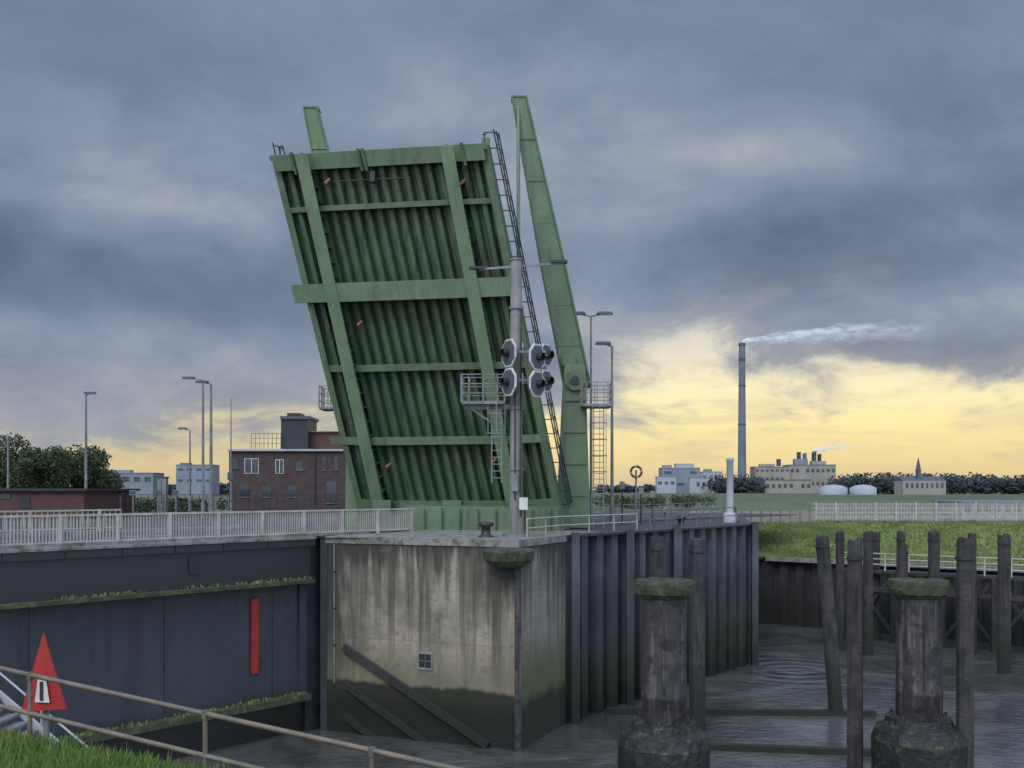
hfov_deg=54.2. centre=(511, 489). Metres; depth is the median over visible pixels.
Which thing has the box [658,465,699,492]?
factory building
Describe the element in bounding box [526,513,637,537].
quay railing
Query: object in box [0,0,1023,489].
sky
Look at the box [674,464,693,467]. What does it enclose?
factory building
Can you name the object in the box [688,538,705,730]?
timber pile
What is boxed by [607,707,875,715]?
floating boom
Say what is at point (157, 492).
road sign
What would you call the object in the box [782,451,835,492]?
factory building
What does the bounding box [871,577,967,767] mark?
mooring dolphin
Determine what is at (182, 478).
warehouse
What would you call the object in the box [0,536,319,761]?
lock gate wall
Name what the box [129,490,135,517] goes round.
road sign
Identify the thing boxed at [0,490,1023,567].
ground
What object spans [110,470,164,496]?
warehouse
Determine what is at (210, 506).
street lamp
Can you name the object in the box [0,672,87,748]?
access stairs
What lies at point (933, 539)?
timber pile
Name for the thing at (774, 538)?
bank grass
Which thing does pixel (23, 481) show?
deciduous tree
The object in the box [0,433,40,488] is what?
deciduous tree
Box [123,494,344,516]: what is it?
site fence
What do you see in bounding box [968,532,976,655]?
timber pile
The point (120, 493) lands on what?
road sign
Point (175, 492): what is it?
road sign
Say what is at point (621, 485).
notice sign
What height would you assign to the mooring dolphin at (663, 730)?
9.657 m
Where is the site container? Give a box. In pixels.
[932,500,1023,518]
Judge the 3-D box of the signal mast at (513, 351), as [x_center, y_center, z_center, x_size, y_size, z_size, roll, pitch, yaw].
[0.092,-3.780,40.960,4.355,11.360,2.510,0,0,0]
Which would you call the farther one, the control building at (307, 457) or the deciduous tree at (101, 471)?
the deciduous tree at (101, 471)
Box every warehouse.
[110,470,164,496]
[176,463,219,496]
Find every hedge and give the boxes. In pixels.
[135,497,227,512]
[589,494,717,507]
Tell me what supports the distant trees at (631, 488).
on the ground at (654, 525)
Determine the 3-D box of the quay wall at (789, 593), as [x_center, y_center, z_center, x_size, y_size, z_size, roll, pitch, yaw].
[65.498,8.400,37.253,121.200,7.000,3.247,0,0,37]
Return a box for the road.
[0,513,797,549]
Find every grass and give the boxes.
[0,722,241,767]
[755,520,1023,567]
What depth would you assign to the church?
600.00 m
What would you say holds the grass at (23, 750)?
on the grass bank
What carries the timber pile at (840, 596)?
in the water
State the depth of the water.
41.51 m
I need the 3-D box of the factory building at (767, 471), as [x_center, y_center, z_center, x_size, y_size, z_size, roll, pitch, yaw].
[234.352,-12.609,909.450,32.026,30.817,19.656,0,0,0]
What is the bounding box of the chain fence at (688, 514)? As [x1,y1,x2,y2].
[601,501,724,522]
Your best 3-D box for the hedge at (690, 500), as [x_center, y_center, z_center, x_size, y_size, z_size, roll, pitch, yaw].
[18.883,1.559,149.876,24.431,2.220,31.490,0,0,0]
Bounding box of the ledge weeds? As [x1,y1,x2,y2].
[55,576,311,739]
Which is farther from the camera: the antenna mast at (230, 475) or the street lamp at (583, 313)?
the antenna mast at (230, 475)
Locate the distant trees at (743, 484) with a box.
[701,474,766,492]
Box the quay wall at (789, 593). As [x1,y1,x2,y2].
[759,556,1023,645]
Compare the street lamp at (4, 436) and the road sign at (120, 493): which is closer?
the road sign at (120, 493)
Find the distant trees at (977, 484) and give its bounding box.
[827,471,1023,493]
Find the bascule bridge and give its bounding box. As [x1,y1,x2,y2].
[269,95,612,530]
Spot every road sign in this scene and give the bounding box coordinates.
[119,491,122,512]
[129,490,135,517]
[154,490,160,517]
[172,490,178,511]
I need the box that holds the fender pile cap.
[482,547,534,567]
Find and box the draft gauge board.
[249,597,258,675]
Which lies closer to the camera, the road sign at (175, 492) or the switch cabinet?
the road sign at (175, 492)
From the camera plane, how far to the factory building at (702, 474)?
905.00 m
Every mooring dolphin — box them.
[618,577,709,767]
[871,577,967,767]
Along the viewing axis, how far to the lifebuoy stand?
54.96 m
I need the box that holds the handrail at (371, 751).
[0,666,462,767]
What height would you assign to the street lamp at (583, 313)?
11.800 m
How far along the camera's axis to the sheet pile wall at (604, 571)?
46.25 m
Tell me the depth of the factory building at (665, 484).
870.00 m
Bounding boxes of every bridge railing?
[0,508,414,545]
[0,509,120,532]
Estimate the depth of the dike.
260.36 m
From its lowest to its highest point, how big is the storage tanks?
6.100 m
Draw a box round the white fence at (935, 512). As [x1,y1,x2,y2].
[812,502,1023,520]
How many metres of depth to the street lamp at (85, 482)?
74.93 m
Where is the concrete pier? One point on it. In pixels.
(448, 636)
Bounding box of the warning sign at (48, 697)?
[22,633,66,741]
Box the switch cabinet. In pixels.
[156,477,168,515]
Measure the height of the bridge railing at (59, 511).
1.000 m
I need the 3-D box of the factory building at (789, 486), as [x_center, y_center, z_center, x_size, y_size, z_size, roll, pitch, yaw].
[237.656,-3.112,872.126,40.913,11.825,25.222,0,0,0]
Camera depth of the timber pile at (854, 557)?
26.83 m
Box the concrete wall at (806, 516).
[689,510,814,522]
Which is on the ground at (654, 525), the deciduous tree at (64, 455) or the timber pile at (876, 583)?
the deciduous tree at (64, 455)
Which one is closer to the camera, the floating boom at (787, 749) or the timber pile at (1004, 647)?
the floating boom at (787, 749)
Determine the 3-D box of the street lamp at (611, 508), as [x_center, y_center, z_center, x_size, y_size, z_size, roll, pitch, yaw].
[5.197,-3.147,56.000,1.094,10.294,0.340,0,0,0]
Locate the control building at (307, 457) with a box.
[227,413,345,512]
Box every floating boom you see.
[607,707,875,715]
[710,742,870,756]
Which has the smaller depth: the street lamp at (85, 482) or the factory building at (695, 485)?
the street lamp at (85, 482)
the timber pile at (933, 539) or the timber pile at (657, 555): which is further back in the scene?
the timber pile at (933, 539)
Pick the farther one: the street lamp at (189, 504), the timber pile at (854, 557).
the street lamp at (189, 504)
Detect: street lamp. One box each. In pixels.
[0,435,8,488]
[83,392,96,488]
[178,428,191,510]
[182,377,204,517]
[195,380,213,518]
[576,311,612,525]
[595,342,614,524]
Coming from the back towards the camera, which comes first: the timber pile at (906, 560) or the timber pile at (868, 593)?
the timber pile at (906, 560)
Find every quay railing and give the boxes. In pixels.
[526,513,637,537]
[650,504,736,528]
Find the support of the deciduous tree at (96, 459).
on the ground at (654, 525)
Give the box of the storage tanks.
[819,484,876,494]
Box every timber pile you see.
[650,536,663,577]
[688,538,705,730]
[814,534,842,716]
[835,530,844,649]
[846,537,863,767]
[863,530,873,655]
[873,532,880,640]
[896,530,905,577]
[905,544,908,577]
[927,530,940,578]
[955,536,974,767]
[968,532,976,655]
[997,533,1011,674]
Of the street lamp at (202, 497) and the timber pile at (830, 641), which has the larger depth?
the street lamp at (202, 497)
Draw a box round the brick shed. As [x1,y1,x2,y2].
[0,489,139,519]
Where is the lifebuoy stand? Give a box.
[630,465,642,524]
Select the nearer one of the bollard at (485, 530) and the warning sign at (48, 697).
the warning sign at (48, 697)
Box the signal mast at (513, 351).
[460,258,567,536]
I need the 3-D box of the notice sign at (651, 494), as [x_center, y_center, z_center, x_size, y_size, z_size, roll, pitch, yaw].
[7.980,0.975,56.977,0.300,1.950,0.135,0,0,0]
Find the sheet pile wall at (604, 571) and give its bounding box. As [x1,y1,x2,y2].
[565,517,758,723]
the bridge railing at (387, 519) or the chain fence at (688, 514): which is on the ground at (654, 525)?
the chain fence at (688, 514)
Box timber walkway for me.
[844,552,1023,652]
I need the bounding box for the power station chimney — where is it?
[738,343,745,478]
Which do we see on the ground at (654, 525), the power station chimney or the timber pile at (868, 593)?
the power station chimney
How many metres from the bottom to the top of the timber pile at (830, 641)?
9.452 m
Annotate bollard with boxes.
[478,522,493,537]
[676,516,686,526]
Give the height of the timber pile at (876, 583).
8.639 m
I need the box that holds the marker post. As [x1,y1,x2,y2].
[724,457,735,522]
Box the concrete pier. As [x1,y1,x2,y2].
[320,530,599,751]
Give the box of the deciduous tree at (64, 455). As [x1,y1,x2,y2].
[23,445,89,488]
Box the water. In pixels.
[162,624,1023,767]
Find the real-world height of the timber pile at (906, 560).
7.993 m
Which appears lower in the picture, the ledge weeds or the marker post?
the ledge weeds
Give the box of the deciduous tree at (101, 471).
[88,463,124,488]
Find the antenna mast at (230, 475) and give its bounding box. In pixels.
[227,417,234,513]
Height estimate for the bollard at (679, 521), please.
0.558 m
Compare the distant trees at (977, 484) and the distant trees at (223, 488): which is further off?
the distant trees at (977, 484)
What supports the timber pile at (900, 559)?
in the water
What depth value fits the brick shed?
66.00 m
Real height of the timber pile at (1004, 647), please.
9.085 m
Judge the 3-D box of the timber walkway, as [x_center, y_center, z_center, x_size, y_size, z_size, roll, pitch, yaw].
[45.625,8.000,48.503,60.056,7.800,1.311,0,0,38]
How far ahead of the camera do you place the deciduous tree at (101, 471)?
129.72 m
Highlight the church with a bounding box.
[894,457,945,494]
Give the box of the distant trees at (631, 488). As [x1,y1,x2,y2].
[594,484,654,492]
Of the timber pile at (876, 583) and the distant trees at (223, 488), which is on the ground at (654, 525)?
the distant trees at (223, 488)
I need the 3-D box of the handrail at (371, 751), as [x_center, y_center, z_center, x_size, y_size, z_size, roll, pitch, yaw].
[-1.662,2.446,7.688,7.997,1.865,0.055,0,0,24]
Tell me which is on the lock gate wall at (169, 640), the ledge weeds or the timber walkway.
the ledge weeds
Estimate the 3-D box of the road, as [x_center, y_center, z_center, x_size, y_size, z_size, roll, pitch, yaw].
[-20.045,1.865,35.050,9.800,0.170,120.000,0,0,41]
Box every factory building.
[655,477,675,492]
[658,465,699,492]
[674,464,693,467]
[688,478,711,492]
[700,469,721,492]
[750,459,789,488]
[759,480,811,492]
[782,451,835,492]
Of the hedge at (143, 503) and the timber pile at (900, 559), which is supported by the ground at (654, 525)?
the hedge at (143, 503)
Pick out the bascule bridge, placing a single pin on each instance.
(409, 311)
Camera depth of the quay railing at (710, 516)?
54.14 m
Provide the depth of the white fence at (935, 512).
87.97 m
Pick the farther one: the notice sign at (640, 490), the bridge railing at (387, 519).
the notice sign at (640, 490)
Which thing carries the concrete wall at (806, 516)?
on the ground at (654, 525)
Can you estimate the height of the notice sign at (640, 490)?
2.150 m
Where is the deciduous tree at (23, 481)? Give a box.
[6,450,70,488]
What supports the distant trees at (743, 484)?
on the ground at (654, 525)
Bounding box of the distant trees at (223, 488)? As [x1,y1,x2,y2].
[0,482,228,495]
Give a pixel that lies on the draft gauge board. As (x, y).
(253, 635)
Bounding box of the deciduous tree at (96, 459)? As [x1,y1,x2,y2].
[64,444,125,488]
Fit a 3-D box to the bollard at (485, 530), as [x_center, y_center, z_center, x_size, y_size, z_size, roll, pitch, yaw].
[-1.050,1.590,40.200,0.640,0.620,0.640,0,0,0]
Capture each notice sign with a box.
[619,481,624,524]
[638,486,643,523]
[649,490,654,523]
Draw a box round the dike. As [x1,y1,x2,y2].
[592,496,1023,508]
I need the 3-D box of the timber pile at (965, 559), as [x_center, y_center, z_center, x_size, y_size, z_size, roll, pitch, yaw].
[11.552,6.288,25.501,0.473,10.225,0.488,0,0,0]

